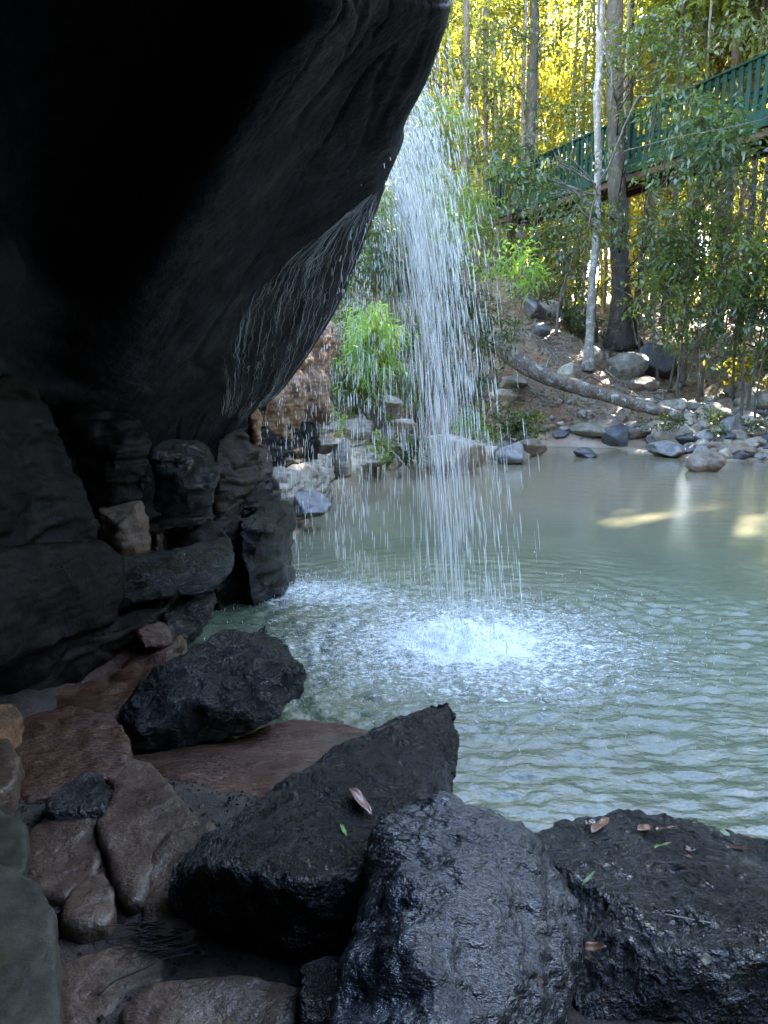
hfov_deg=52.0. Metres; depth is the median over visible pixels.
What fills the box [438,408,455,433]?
branch
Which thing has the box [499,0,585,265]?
sunlit tree
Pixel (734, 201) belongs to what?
sunlit tree
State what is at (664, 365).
rock
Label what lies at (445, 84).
forest tree
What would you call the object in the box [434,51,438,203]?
sunlit tree
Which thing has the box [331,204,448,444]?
shrub
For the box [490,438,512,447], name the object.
rock
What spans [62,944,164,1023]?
flat stone
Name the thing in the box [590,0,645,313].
sunlit tree
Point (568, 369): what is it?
rock
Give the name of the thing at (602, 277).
sunlit tree
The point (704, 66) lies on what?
sunlit tree
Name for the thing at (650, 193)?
sunlit tree
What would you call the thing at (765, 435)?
cobble
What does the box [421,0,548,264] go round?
forest tree
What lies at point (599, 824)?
fallen leaf
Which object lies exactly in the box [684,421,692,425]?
cobble
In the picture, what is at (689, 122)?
slender tree
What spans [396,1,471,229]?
sunlit tree
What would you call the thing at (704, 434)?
rock
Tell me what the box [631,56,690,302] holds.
sunlit tree
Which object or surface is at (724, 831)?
fallen leaf
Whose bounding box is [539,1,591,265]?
sunlit tree
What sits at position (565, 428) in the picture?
loose stone
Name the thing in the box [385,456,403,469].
rock
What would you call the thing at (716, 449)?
cobble
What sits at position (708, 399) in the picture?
cobble
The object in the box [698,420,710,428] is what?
rock
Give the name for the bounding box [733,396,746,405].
cobble
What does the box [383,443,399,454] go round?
rock
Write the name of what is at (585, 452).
rock
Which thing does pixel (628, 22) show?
sunlit tree
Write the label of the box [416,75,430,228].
sunlit tree
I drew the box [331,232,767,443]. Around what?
leaf litter
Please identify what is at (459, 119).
sunlit tree
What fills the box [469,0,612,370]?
slender tree
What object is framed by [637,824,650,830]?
fallen leaf
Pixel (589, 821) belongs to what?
fallen leaf
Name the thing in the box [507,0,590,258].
sunlit tree
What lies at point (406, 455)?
shrub
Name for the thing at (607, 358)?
root
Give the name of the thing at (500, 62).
sunlit tree
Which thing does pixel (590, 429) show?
rock
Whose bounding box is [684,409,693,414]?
cobble
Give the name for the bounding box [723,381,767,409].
rock
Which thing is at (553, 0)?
sky
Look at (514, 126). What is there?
sunlit tree
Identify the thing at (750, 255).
understory tree
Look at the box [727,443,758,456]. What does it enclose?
rock
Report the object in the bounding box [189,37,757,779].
waterfall
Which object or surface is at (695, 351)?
hanging vine
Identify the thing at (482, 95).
sunlit tree
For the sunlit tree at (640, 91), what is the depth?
29.05 m
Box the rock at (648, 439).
[645,434,653,443]
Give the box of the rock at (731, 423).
[720,414,741,430]
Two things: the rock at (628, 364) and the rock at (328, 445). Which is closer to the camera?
the rock at (328, 445)
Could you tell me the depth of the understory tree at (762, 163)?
17.00 m
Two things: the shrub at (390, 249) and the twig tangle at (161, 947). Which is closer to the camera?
the twig tangle at (161, 947)
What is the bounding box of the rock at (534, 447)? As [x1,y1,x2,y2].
[517,438,546,455]
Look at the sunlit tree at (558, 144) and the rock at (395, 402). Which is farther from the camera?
the sunlit tree at (558, 144)
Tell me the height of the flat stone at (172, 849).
0.341 m
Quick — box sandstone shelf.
[272,453,334,521]
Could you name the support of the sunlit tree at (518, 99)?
on the ground
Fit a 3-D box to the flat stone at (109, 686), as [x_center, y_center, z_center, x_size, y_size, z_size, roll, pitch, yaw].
[-1.643,1.136,4.223,1.740,0.604,1.162,-10,15,-41]
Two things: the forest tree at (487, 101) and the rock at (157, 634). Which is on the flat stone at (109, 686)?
the rock at (157, 634)
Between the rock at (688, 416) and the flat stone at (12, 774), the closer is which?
the flat stone at (12, 774)
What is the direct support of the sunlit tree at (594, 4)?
on the ground
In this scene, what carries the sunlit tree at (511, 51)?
on the ground
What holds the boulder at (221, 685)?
on the ground
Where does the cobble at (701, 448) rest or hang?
on the ground
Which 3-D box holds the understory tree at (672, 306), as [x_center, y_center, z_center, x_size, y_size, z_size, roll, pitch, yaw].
[6.488,-3.930,17.012,2.666,3.514,2.079,0,11,0]
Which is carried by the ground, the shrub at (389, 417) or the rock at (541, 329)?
the rock at (541, 329)
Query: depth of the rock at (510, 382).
17.26 m
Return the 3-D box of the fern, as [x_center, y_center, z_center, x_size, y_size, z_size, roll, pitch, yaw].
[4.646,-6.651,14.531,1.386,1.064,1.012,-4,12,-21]
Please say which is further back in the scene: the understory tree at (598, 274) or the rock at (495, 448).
the understory tree at (598, 274)
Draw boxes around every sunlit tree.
[391,97,454,236]
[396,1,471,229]
[398,0,481,233]
[398,118,408,231]
[403,4,457,240]
[408,3,470,183]
[409,0,511,249]
[409,4,479,222]
[416,0,504,235]
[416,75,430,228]
[420,13,500,241]
[432,0,523,242]
[433,66,441,188]
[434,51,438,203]
[441,1,488,203]
[442,0,526,239]
[453,0,529,245]
[455,0,564,250]
[456,0,514,166]
[456,3,523,238]
[458,97,516,244]
[459,0,521,244]
[472,0,558,245]
[479,0,582,246]
[479,21,538,157]
[479,43,538,238]
[489,27,549,229]
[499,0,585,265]
[500,0,570,267]
[502,0,568,254]
[502,1,567,247]
[504,6,580,256]
[505,0,574,256]
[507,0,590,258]
[507,12,548,240]
[510,69,605,306]
[515,73,605,297]
[518,8,589,238]
[528,10,592,269]
[532,35,606,309]
[536,0,609,303]
[539,0,605,286]
[539,0,649,308]
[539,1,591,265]
[540,0,637,312]
[541,18,595,135]
[555,1,605,303]
[562,0,605,290]
[566,0,698,234]
[569,0,651,249]
[569,31,641,303]
[578,82,644,299]
[583,0,651,96]
[584,79,676,305]
[587,84,609,291]
[587,236,634,303]
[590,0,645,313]
[590,1,703,152]
[596,0,686,114]
[596,0,727,310]
[596,230,640,301]
[600,93,672,300]
[602,0,751,311]
[606,76,695,311]
[625,9,684,288]
[629,117,685,303]
[630,100,724,313]
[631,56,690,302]
[643,14,711,307]
[668,43,730,316]
[671,58,738,306]
[682,88,763,305]
[682,90,759,301]
[685,57,757,311]
[704,71,765,307]
[730,160,767,301]
[732,84,767,297]
[740,106,767,294]
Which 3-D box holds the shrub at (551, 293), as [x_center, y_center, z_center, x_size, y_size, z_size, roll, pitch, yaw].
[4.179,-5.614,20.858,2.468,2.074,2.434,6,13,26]
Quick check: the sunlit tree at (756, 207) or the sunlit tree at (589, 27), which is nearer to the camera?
the sunlit tree at (589, 27)
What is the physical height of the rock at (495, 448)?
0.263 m
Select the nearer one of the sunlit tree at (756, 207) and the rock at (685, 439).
the rock at (685, 439)
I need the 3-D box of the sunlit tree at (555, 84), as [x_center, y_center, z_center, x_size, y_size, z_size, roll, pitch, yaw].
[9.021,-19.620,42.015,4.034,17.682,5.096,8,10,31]
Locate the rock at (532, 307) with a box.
[522,296,546,320]
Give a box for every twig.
[98,952,191,995]
[665,914,710,923]
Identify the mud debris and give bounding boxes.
[15,780,294,1022]
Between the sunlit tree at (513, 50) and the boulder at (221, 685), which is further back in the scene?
the sunlit tree at (513, 50)
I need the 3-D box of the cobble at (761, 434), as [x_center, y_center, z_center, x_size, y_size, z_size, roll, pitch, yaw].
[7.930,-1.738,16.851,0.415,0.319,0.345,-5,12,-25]
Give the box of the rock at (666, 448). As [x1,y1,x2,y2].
[646,440,686,456]
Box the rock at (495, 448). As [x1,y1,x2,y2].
[485,446,498,458]
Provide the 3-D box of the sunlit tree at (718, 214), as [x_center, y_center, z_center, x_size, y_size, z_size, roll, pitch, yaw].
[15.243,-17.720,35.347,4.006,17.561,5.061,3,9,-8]
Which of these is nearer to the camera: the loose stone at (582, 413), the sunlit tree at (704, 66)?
the loose stone at (582, 413)
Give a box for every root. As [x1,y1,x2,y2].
[515,295,542,340]
[604,351,619,381]
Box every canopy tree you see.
[606,0,720,308]
[624,1,745,93]
[637,0,766,322]
[675,0,767,334]
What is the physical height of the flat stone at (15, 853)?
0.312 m
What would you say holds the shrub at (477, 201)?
on the ground
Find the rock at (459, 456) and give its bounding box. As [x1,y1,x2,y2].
[414,434,482,473]
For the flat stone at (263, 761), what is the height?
0.431 m
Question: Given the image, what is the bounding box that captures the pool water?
[134,447,767,839]
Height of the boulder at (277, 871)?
0.467 m
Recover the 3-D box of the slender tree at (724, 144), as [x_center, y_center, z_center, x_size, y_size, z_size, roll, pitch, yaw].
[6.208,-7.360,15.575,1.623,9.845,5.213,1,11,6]
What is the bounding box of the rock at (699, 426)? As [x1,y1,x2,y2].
[691,423,705,430]
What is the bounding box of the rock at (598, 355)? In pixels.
[594,346,602,365]
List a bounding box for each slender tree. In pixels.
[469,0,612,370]
[605,46,766,273]
[667,0,767,386]
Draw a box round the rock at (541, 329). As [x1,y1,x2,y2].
[531,322,550,337]
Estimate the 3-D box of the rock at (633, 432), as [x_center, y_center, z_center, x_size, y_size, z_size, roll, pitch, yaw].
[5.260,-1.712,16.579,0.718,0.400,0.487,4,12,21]
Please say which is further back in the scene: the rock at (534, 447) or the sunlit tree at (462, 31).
the sunlit tree at (462, 31)
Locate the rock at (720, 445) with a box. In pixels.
[705,441,728,449]
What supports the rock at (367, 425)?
on the rock at (360, 443)
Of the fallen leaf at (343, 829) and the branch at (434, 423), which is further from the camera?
the branch at (434, 423)
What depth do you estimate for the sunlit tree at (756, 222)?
39.33 m
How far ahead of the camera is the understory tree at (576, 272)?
19.74 m
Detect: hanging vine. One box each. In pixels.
[587,96,639,230]
[597,0,612,110]
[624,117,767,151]
[685,307,716,383]
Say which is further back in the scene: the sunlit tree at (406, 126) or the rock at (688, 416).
the sunlit tree at (406, 126)
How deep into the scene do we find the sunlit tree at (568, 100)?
29.31 m
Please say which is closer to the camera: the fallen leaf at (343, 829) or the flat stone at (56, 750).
the fallen leaf at (343, 829)
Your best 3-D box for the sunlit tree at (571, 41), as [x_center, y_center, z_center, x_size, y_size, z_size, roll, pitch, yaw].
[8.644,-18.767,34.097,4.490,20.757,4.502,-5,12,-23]
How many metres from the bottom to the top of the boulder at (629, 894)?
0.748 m
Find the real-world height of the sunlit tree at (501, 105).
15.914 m
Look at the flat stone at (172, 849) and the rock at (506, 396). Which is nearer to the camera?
the flat stone at (172, 849)
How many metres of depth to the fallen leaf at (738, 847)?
2.73 m
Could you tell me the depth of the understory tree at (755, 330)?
16.59 m
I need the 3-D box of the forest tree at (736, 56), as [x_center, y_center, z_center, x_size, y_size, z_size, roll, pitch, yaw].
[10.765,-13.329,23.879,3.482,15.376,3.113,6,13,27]
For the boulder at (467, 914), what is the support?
on the ground
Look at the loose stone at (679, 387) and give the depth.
18.78 m
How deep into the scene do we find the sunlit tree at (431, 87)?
32.07 m
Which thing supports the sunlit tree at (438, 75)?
on the ground
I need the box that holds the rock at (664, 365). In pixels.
[639,342,677,378]
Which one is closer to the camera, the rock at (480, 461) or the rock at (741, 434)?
the rock at (480, 461)
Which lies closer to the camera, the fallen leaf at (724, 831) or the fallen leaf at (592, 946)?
the fallen leaf at (592, 946)
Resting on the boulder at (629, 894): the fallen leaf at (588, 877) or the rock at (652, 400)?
the fallen leaf at (588, 877)
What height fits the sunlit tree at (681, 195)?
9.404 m
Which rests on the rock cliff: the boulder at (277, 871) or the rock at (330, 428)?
the rock at (330, 428)
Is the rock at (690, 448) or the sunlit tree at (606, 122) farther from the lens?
the sunlit tree at (606, 122)
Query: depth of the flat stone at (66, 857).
2.71 m
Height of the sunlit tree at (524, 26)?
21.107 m
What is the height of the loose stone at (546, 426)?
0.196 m
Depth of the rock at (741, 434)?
15.97 m
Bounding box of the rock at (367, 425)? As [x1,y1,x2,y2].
[330,417,373,440]
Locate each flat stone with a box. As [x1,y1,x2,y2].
[0,704,23,748]
[0,739,24,815]
[0,810,30,876]
[0,864,63,1023]
[15,706,132,803]
[27,818,102,906]
[45,771,108,820]
[51,634,187,721]
[61,873,117,944]
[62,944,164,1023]
[95,758,199,915]
[118,975,300,1023]
[133,719,368,795]
[141,822,216,947]
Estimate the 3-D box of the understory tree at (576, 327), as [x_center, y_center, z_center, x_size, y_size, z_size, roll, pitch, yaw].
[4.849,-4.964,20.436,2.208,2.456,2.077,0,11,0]
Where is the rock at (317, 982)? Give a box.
[297,956,339,1023]
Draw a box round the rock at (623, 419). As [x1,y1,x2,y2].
[608,415,628,423]
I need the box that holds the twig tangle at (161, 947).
[102,918,195,959]
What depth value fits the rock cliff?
4.46 m
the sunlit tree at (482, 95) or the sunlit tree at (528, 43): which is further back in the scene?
the sunlit tree at (482, 95)
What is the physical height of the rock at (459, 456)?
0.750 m
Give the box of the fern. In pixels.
[596,120,677,183]
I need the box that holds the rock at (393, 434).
[380,426,397,444]
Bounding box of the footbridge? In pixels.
[488,51,767,229]
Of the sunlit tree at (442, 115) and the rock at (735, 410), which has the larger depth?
the sunlit tree at (442, 115)
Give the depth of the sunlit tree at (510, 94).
40.39 m
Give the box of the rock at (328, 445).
[319,437,337,453]
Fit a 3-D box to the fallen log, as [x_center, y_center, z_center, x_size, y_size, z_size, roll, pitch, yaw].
[3.941,-2.920,16.484,4.513,2.038,0.740,4,12,18]
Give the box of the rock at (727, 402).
[716,397,733,409]
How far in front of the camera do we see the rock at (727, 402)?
17.74 m
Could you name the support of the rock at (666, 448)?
on the ground
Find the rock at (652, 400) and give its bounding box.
[638,398,657,402]
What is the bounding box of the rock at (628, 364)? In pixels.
[607,352,649,377]
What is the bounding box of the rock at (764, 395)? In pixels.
[761,391,767,410]
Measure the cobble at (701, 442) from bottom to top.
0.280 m
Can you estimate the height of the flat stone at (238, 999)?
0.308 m
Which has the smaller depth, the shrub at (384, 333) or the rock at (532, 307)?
the shrub at (384, 333)
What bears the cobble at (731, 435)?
on the ground
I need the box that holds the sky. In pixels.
[386,0,756,302]
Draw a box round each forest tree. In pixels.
[390,18,505,247]
[412,0,532,274]
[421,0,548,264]
[608,0,721,326]
[676,0,764,331]
[697,0,767,339]
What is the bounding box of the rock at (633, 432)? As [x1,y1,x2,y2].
[624,421,651,439]
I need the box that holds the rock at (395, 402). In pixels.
[370,395,402,410]
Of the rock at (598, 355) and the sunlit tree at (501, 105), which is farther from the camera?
the sunlit tree at (501, 105)
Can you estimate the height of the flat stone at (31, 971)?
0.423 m
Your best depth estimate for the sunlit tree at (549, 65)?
33.92 m
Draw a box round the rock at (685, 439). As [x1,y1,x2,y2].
[674,434,694,444]
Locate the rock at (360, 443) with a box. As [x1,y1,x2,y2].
[335,437,373,447]
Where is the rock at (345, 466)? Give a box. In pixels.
[330,438,351,479]
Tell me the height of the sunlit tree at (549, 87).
10.876 m
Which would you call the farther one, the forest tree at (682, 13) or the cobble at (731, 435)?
the forest tree at (682, 13)
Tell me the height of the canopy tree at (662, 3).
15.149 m
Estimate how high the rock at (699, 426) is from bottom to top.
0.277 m
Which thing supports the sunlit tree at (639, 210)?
on the ground
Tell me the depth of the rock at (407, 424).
13.27 m
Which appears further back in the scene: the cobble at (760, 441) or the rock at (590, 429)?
the rock at (590, 429)
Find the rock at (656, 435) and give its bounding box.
[651,421,696,443]
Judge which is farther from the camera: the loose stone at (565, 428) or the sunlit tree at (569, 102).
the sunlit tree at (569, 102)
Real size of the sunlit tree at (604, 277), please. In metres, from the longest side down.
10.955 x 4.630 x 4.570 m
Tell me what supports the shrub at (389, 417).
on the rock at (393, 434)
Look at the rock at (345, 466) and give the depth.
10.87 m
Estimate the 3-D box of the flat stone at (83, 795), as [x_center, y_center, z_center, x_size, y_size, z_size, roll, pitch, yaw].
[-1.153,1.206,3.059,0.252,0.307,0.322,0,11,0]
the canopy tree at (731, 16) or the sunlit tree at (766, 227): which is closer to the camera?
the canopy tree at (731, 16)
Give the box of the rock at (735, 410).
[731,405,757,414]
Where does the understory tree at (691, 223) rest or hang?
on the ground
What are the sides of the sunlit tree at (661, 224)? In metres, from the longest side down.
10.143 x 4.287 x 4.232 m
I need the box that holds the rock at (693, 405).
[686,401,705,409]
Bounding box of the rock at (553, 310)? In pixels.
[540,300,558,318]
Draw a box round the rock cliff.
[0,0,450,696]
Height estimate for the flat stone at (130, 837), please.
0.326 m
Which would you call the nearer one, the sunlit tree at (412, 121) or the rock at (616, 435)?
the rock at (616, 435)
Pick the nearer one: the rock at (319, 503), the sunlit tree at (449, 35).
the rock at (319, 503)
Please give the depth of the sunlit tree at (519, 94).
37.98 m
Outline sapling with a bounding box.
[535,212,613,334]
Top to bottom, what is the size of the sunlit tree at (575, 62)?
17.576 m
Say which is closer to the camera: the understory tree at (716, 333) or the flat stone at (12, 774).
the flat stone at (12, 774)
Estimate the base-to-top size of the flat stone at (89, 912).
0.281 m
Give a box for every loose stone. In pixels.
[541,424,549,432]
[559,426,569,430]
[577,410,586,417]
[586,410,593,415]
[672,383,682,388]
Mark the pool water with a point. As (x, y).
(663, 540)
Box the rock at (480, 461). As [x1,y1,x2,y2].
[474,441,486,466]
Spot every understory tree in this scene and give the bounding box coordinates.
[488,176,593,299]
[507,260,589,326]
[522,187,605,320]
[544,273,610,341]
[549,191,638,342]
[597,231,679,351]
[615,248,753,398]
[628,156,746,391]
[629,193,713,380]
[639,202,753,402]
[652,236,767,401]
[674,175,766,396]
[680,138,767,400]
[700,201,767,416]
[706,265,767,422]
[716,151,767,410]
[732,225,767,415]
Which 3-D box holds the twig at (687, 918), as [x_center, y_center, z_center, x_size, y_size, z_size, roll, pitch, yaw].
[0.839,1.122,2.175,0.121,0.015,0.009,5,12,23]
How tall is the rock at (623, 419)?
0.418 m
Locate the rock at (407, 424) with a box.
[391,418,416,430]
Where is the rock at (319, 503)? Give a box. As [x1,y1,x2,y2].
[293,491,331,517]
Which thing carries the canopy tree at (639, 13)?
on the ground
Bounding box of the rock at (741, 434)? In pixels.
[732,430,749,439]
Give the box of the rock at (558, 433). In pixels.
[552,429,569,437]
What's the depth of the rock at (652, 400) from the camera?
17.34 m
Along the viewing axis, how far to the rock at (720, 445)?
15.16 m
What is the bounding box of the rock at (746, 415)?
[741,411,762,427]
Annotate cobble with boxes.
[647,420,663,426]
[668,438,678,442]
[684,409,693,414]
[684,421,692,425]
[692,446,709,453]
[695,439,708,445]
[703,396,713,402]
[710,447,720,451]
[718,447,732,458]
[719,429,736,439]
[723,439,732,444]
[732,451,750,459]
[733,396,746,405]
[744,430,753,437]
[744,437,766,445]
[749,424,765,436]
[751,453,767,459]
[757,409,763,415]
[757,447,764,452]
[762,432,767,442]
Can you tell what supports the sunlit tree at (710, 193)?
on the ground
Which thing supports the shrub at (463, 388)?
on the ground
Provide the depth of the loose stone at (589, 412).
17.01 m
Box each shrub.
[319,407,347,438]
[330,312,388,472]
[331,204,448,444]
[334,300,419,477]
[361,403,398,435]
[363,429,395,462]
[374,76,480,304]
[374,156,506,450]
[385,429,429,469]
[406,240,535,415]
[433,202,554,439]
[446,398,500,445]
[481,400,549,446]
[633,412,686,434]
[692,403,726,428]
[705,419,732,441]
[714,333,767,394]
[739,416,767,436]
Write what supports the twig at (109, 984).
on the flat stone at (91, 976)
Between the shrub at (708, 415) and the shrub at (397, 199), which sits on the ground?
the shrub at (397, 199)
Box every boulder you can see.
[118,626,306,754]
[168,702,459,963]
[329,791,585,1023]
[533,808,767,1023]
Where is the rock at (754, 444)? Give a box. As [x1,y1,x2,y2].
[733,440,758,446]
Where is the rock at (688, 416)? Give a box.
[684,413,693,422]
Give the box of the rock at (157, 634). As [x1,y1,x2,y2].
[135,621,172,647]
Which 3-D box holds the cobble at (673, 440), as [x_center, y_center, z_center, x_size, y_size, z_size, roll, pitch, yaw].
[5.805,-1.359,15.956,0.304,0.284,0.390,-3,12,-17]
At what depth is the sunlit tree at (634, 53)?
30.25 m
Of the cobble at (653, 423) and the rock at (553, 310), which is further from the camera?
the rock at (553, 310)
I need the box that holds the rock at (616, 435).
[601,423,628,446]
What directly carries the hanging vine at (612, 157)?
hanging from the slender tree at (588, 363)
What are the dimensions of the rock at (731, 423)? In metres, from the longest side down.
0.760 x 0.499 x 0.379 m
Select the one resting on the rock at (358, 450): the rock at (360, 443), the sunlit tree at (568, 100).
the rock at (360, 443)
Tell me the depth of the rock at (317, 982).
1.98 m
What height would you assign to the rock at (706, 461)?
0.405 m
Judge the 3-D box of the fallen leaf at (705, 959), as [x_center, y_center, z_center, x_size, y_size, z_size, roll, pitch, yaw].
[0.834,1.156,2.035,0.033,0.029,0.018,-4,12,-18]
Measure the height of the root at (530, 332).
1.423 m
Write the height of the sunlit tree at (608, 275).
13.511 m
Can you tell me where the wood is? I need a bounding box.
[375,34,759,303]
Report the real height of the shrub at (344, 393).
2.714 m
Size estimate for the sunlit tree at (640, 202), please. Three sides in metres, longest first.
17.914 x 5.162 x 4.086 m
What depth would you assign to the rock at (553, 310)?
20.16 m
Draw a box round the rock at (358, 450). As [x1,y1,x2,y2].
[350,445,387,467]
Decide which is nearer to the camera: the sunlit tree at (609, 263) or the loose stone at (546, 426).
the loose stone at (546, 426)
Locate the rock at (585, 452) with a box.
[573,447,597,457]
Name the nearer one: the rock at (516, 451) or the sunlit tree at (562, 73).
the rock at (516, 451)
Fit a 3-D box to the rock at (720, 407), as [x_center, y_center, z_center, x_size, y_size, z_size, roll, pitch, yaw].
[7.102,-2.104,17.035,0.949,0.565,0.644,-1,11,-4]
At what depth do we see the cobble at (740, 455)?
14.46 m
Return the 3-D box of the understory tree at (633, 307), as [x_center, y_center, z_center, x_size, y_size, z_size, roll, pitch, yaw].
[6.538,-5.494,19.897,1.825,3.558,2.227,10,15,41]
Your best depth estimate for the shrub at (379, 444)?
11.43 m
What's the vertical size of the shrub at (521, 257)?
4.562 m
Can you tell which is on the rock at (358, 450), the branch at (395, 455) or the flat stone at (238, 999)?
the branch at (395, 455)
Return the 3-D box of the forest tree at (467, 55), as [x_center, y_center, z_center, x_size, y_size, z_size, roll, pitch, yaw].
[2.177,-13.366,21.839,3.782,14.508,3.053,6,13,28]
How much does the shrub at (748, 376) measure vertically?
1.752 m
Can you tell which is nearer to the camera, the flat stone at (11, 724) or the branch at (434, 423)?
the flat stone at (11, 724)
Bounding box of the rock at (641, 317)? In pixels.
[636,315,645,326]
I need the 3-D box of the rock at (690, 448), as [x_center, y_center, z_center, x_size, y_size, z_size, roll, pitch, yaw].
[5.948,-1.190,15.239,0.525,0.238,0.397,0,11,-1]
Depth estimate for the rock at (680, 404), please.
17.22 m
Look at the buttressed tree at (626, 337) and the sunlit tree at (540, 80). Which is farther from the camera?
the sunlit tree at (540, 80)
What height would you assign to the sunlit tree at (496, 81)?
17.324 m
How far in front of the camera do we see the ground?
16.60 m
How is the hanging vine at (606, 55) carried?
hanging from the slender tree at (689, 122)
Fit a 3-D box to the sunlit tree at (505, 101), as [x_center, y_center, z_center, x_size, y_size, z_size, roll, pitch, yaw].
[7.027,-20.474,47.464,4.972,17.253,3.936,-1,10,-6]
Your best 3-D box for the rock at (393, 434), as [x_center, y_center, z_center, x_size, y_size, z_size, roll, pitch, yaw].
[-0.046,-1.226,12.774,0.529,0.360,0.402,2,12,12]
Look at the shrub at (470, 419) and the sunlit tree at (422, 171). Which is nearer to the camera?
the shrub at (470, 419)
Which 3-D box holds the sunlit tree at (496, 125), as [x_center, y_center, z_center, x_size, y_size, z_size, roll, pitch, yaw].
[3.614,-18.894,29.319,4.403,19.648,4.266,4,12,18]
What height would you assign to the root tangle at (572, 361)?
2.584 m
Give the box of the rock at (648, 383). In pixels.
[628,376,656,390]
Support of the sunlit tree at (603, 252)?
on the ground
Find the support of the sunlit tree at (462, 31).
on the ground
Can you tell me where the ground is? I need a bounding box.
[0,234,767,1023]
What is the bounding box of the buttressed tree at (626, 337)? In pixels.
[567,0,767,350]
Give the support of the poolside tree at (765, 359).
on the ground
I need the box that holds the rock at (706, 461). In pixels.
[685,451,727,471]
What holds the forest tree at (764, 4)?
on the ground
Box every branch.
[374,438,405,466]
[431,398,439,431]
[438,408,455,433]
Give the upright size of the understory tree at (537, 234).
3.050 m
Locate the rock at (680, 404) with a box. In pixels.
[657,398,686,411]
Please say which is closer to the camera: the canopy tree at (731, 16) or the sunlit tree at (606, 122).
the canopy tree at (731, 16)
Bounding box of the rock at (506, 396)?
[488,389,516,406]
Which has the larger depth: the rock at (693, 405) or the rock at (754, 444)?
the rock at (693, 405)
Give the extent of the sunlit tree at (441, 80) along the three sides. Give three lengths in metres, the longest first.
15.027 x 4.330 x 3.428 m
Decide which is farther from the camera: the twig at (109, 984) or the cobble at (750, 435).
the cobble at (750, 435)
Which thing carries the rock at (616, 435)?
on the ground
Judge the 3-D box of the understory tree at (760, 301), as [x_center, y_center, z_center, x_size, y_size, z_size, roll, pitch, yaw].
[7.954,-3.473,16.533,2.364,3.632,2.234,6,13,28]
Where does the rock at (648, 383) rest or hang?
on the ground
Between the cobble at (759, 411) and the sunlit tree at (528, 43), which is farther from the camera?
the sunlit tree at (528, 43)
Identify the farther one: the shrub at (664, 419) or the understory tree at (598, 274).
the understory tree at (598, 274)
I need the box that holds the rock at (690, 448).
[683,444,697,453]
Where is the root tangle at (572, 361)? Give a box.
[496,320,699,420]
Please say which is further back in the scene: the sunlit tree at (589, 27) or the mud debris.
the sunlit tree at (589, 27)
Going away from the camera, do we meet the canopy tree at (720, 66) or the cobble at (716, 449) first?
the cobble at (716, 449)
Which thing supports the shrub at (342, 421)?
on the ground
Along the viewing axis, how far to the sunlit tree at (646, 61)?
31.52 m
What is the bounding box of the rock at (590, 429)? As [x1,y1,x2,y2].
[569,419,618,436]
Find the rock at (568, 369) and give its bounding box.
[557,363,575,377]
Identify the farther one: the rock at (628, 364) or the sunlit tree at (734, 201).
the sunlit tree at (734, 201)
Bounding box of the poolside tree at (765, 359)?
[718,158,767,371]
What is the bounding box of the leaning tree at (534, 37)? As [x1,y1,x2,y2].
[471,0,596,251]
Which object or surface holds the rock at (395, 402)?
on the ground
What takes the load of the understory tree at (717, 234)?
on the ground
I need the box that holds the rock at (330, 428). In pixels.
[319,423,336,434]
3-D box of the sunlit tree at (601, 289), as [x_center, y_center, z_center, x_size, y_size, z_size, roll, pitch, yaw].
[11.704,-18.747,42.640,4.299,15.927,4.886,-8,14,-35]
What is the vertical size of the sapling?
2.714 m
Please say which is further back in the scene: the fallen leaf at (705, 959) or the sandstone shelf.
the sandstone shelf
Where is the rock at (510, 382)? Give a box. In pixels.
[497,376,527,388]
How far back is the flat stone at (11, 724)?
3.38 m
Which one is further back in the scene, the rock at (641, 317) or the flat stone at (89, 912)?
the rock at (641, 317)
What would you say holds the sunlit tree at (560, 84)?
on the ground
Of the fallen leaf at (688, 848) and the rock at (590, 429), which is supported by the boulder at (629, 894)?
the fallen leaf at (688, 848)
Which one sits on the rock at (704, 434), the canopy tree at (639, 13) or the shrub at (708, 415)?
the shrub at (708, 415)
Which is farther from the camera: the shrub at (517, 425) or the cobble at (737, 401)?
the cobble at (737, 401)
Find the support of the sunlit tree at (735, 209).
on the ground
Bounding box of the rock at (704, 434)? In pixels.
[694,429,724,442]
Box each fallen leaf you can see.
[340,824,346,835]
[349,788,370,814]
[582,871,594,884]
[584,819,595,824]
[585,942,606,950]
[591,817,608,832]
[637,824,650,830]
[654,842,670,847]
[655,825,675,830]
[683,845,695,850]
[699,953,711,965]
[719,828,729,835]
[727,845,747,849]
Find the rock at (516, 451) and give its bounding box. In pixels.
[495,442,525,463]
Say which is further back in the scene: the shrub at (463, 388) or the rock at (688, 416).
the rock at (688, 416)
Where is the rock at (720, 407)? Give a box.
[692,402,733,423]
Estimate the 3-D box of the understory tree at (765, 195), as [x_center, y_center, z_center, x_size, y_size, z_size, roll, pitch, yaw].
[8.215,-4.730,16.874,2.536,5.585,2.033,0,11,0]
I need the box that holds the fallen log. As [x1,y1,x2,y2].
[469,326,683,422]
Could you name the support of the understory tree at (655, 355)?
on the ground
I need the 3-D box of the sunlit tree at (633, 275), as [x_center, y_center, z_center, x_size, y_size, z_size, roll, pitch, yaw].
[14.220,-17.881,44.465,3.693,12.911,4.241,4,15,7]
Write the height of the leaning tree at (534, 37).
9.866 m
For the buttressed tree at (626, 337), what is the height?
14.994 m
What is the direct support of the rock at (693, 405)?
on the ground
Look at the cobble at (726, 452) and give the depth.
14.54 m
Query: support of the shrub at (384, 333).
on the ground
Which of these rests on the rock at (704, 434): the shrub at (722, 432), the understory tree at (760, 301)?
the shrub at (722, 432)
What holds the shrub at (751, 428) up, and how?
on the ground
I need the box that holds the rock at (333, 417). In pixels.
[331,412,341,420]
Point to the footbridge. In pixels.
(634, 156)

